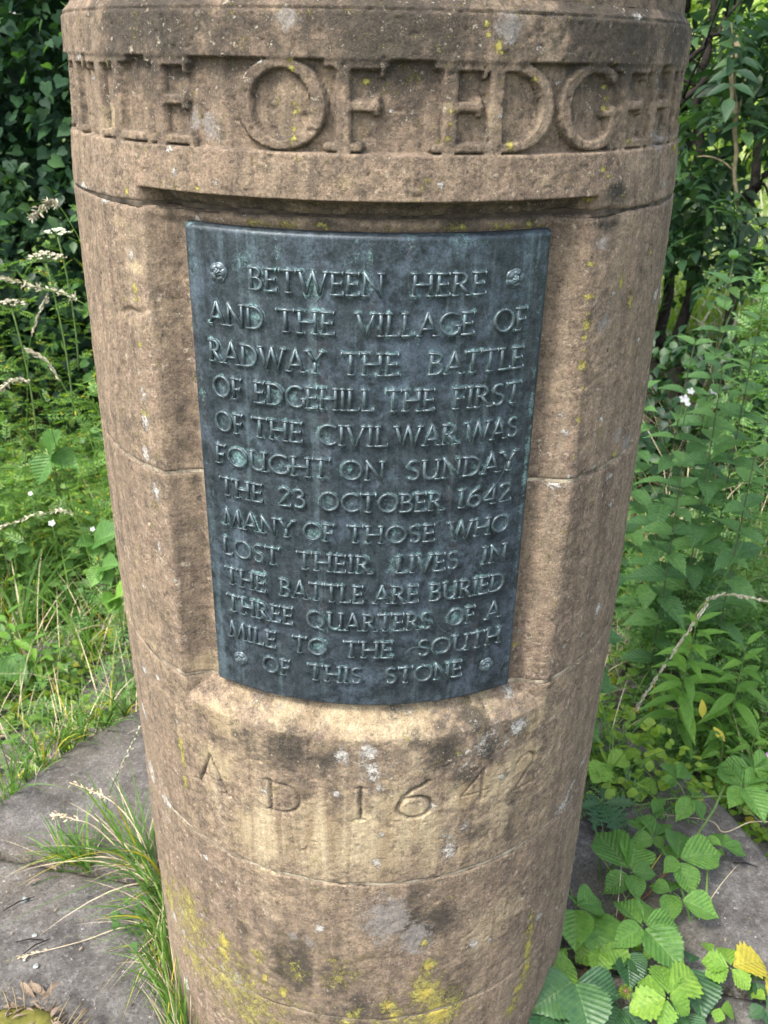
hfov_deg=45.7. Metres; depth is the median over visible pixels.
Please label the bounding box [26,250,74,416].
umbel
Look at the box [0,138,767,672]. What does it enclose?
ground
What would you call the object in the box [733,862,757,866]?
twig
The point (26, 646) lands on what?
willowherb
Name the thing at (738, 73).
slender tree
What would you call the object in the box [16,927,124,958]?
seed grass
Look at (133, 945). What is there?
clover
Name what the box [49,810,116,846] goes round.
seed grass
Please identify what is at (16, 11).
dark woodland
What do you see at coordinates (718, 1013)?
leaves
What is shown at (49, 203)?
seed grass
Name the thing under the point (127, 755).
seed grass
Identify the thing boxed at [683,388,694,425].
wildflower
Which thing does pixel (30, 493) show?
wildflower
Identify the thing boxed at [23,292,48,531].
seed grass
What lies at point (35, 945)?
twig
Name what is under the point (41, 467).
bramble sprig
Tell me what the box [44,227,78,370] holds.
umbel
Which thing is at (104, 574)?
bramble sprig
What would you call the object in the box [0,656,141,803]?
grass tuft
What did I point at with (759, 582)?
weeds
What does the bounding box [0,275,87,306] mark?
seed grass
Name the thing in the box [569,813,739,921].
grass tuft
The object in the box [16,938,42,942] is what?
twig
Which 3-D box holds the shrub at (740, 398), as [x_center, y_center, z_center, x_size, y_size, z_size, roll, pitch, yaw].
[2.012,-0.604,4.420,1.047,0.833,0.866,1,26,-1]
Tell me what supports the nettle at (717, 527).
on the ground at (46, 422)
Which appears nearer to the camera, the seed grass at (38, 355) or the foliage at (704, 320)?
the seed grass at (38, 355)
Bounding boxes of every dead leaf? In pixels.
[20,982,35,998]
[29,983,47,997]
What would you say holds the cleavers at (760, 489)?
on the ground at (46, 422)
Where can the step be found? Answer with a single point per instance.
(761, 845)
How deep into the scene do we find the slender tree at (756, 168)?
4.94 m
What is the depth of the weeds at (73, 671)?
2.53 m
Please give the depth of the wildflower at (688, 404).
2.35 m
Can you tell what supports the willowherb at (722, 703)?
on the ground at (46, 422)
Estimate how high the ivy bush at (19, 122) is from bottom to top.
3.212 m
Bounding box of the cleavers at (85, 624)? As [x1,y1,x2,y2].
[0,409,135,739]
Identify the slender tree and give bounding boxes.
[655,0,761,362]
[657,0,767,450]
[685,0,763,383]
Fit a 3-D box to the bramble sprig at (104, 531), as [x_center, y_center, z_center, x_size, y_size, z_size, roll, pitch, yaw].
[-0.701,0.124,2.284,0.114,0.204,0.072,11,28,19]
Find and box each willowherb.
[0,603,43,676]
[19,633,63,682]
[38,641,70,688]
[632,612,729,760]
[693,730,741,800]
[696,631,767,761]
[721,707,767,814]
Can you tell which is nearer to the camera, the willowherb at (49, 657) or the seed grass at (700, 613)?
the seed grass at (700, 613)
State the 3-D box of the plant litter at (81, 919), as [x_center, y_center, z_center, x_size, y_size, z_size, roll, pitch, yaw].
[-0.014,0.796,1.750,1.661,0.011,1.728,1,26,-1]
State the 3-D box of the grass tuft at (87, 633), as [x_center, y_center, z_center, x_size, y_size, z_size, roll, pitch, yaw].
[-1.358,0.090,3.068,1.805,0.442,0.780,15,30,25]
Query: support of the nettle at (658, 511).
on the ground at (46, 422)
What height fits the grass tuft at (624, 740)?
0.139 m
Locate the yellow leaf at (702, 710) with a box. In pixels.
[699,700,706,717]
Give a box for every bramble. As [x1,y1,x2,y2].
[528,883,722,1023]
[591,749,767,967]
[629,960,703,1023]
[701,941,767,990]
[747,973,767,1023]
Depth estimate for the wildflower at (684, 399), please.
2.34 m
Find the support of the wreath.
on the round plinth
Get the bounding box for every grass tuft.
[0,513,123,659]
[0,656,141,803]
[0,758,161,934]
[8,803,113,885]
[62,831,170,1022]
[119,883,196,1023]
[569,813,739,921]
[586,679,681,793]
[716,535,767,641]
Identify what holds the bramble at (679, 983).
on the round plinth
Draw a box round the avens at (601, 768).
[588,747,657,801]
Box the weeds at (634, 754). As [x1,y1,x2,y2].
[585,693,716,806]
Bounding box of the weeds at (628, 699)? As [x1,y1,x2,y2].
[597,588,767,857]
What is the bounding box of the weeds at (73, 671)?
[0,537,138,791]
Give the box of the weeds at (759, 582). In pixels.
[621,459,767,688]
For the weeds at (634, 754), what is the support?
on the step
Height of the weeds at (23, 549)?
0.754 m
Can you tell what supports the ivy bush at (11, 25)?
on the ground at (46, 422)
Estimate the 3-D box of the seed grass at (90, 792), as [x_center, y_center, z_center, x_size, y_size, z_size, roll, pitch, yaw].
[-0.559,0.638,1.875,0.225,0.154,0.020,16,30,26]
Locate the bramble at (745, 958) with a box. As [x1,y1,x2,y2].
[701,941,767,990]
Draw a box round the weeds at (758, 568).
[676,463,767,626]
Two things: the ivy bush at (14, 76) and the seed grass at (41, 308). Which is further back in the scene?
the ivy bush at (14, 76)
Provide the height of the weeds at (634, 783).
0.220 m
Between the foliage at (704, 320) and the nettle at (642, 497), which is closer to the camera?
the nettle at (642, 497)
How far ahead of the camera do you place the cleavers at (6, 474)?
3.32 m
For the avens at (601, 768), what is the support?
on the round plinth
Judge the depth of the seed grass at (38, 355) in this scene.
2.15 m
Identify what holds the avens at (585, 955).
on the round plinth
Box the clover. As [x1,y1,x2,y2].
[110,873,157,953]
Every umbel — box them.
[0,299,37,439]
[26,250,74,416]
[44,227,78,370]
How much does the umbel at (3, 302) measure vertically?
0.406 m
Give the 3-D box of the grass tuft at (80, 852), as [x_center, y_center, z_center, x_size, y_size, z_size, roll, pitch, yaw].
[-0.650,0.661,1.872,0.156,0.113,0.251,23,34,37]
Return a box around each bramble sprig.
[29,429,79,498]
[74,519,114,586]
[86,552,118,591]
[100,580,124,641]
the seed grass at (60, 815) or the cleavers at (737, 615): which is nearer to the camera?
the seed grass at (60, 815)
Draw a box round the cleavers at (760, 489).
[669,246,767,657]
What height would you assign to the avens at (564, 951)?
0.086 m
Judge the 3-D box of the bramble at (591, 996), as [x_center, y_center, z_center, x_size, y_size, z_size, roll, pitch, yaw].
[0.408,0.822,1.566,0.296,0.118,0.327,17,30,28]
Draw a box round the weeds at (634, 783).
[580,744,717,824]
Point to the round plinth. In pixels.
(739, 903)
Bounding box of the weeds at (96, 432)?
[0,421,124,623]
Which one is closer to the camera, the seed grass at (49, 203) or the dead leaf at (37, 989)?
the dead leaf at (37, 989)
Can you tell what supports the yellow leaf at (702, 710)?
hanging from the willowherb at (722, 703)
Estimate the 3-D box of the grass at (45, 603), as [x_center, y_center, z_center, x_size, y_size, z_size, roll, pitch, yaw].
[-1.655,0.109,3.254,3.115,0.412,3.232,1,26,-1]
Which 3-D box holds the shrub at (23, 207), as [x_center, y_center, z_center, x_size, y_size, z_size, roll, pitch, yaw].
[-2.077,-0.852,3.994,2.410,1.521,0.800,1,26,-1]
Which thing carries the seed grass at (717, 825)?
on the round plinth
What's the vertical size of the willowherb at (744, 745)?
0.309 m
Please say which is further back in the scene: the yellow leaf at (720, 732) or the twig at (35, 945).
the yellow leaf at (720, 732)
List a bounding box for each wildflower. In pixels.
[28,491,37,525]
[48,520,58,554]
[677,394,689,431]
[680,401,690,436]
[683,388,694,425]
[706,389,716,425]
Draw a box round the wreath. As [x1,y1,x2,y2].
[0,981,91,1023]
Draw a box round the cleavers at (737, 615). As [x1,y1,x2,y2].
[608,538,767,790]
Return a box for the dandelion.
[582,786,635,830]
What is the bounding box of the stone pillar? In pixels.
[61,0,691,1023]
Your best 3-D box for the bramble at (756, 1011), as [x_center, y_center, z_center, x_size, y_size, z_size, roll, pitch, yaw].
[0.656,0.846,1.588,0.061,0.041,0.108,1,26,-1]
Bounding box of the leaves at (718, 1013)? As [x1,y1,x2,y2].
[711,974,767,1022]
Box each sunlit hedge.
[678,0,767,199]
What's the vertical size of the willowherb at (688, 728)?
0.459 m
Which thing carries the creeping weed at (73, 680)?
on the ground at (46, 422)
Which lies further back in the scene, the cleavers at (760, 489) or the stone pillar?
the cleavers at (760, 489)
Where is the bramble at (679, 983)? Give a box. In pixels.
[629,960,703,1023]
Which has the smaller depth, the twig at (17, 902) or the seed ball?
the seed ball
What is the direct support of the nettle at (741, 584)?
on the ground at (46, 422)
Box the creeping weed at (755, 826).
[692,717,767,854]
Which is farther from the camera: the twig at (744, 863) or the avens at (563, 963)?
the twig at (744, 863)
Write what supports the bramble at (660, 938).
on the round plinth
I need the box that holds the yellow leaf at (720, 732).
[713,727,724,740]
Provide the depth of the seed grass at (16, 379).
2.32 m
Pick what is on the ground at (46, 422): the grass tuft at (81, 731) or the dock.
the dock
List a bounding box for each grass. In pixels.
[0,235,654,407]
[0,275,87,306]
[0,377,69,499]
[0,397,123,688]
[0,508,91,566]
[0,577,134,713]
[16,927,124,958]
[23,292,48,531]
[23,348,111,521]
[26,197,79,239]
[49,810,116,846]
[68,781,153,869]
[99,725,140,846]
[602,414,767,816]
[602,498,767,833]
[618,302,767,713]
[636,504,759,709]
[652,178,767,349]
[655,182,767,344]
[663,814,767,832]
[689,592,767,651]
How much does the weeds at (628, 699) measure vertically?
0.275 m
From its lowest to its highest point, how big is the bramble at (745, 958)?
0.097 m
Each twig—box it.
[3,896,34,910]
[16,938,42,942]
[23,939,48,953]
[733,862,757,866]
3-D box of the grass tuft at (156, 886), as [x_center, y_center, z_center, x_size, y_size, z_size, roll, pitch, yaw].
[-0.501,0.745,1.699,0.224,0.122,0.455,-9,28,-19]
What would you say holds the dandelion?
on the round plinth
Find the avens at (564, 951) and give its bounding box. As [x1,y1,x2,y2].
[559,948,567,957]
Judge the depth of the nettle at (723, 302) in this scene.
2.51 m
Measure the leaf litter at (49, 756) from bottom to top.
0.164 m
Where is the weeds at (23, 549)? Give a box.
[0,418,124,654]
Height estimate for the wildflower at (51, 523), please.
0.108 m
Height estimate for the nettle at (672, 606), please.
0.866 m
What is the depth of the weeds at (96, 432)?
3.21 m
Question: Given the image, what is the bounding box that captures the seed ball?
[618,983,632,1002]
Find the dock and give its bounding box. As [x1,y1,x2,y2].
[0,652,29,686]
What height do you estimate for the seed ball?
0.112 m
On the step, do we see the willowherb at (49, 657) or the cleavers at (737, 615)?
the willowherb at (49, 657)
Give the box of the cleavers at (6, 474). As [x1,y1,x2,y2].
[0,204,118,621]
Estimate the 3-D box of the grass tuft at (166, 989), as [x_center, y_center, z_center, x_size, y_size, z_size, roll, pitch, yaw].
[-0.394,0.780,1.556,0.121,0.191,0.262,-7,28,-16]
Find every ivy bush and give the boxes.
[0,0,90,346]
[0,0,101,445]
[0,94,71,371]
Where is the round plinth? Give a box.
[0,711,767,1023]
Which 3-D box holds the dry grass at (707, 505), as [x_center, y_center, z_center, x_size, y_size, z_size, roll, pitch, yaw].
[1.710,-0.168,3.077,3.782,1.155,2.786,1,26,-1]
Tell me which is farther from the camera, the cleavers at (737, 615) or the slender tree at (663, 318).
the slender tree at (663, 318)
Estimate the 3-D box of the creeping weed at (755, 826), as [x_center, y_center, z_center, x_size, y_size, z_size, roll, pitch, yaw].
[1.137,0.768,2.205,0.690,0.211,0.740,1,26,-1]
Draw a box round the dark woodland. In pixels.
[0,2,70,164]
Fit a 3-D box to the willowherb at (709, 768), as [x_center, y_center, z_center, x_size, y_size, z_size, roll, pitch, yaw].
[0.822,0.615,2.240,0.102,0.199,0.086,18,31,31]
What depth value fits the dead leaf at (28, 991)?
1.61 m
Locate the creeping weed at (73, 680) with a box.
[0,613,130,756]
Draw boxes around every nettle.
[592,523,641,742]
[612,380,660,626]
[616,335,714,649]
[616,450,699,708]
[642,249,751,595]
[645,359,743,673]
[675,444,767,703]
[691,284,767,639]
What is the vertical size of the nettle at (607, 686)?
0.751 m
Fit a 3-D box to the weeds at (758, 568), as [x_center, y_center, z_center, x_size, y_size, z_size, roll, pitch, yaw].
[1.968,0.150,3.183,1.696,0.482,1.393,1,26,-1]
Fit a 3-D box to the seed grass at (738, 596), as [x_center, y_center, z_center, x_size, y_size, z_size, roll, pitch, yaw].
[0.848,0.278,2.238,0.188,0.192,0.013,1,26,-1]
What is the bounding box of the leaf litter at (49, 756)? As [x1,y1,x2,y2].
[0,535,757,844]
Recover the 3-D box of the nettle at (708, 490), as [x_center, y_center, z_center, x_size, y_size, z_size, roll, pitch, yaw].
[0.857,0.096,2.519,0.195,1.082,0.170,-18,32,-33]
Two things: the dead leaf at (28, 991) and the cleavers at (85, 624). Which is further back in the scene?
the cleavers at (85, 624)
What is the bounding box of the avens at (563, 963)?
[553,951,577,986]
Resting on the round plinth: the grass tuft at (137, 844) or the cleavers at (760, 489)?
the grass tuft at (137, 844)
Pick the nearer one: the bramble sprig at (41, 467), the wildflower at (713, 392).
the wildflower at (713, 392)
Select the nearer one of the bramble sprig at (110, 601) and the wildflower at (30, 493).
the bramble sprig at (110, 601)
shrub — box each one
[0,161,104,463]
[633,325,767,518]
[683,307,767,459]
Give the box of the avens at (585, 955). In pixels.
[575,941,650,969]
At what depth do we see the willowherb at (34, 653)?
2.59 m
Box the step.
[0,619,767,853]
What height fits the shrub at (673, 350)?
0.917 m

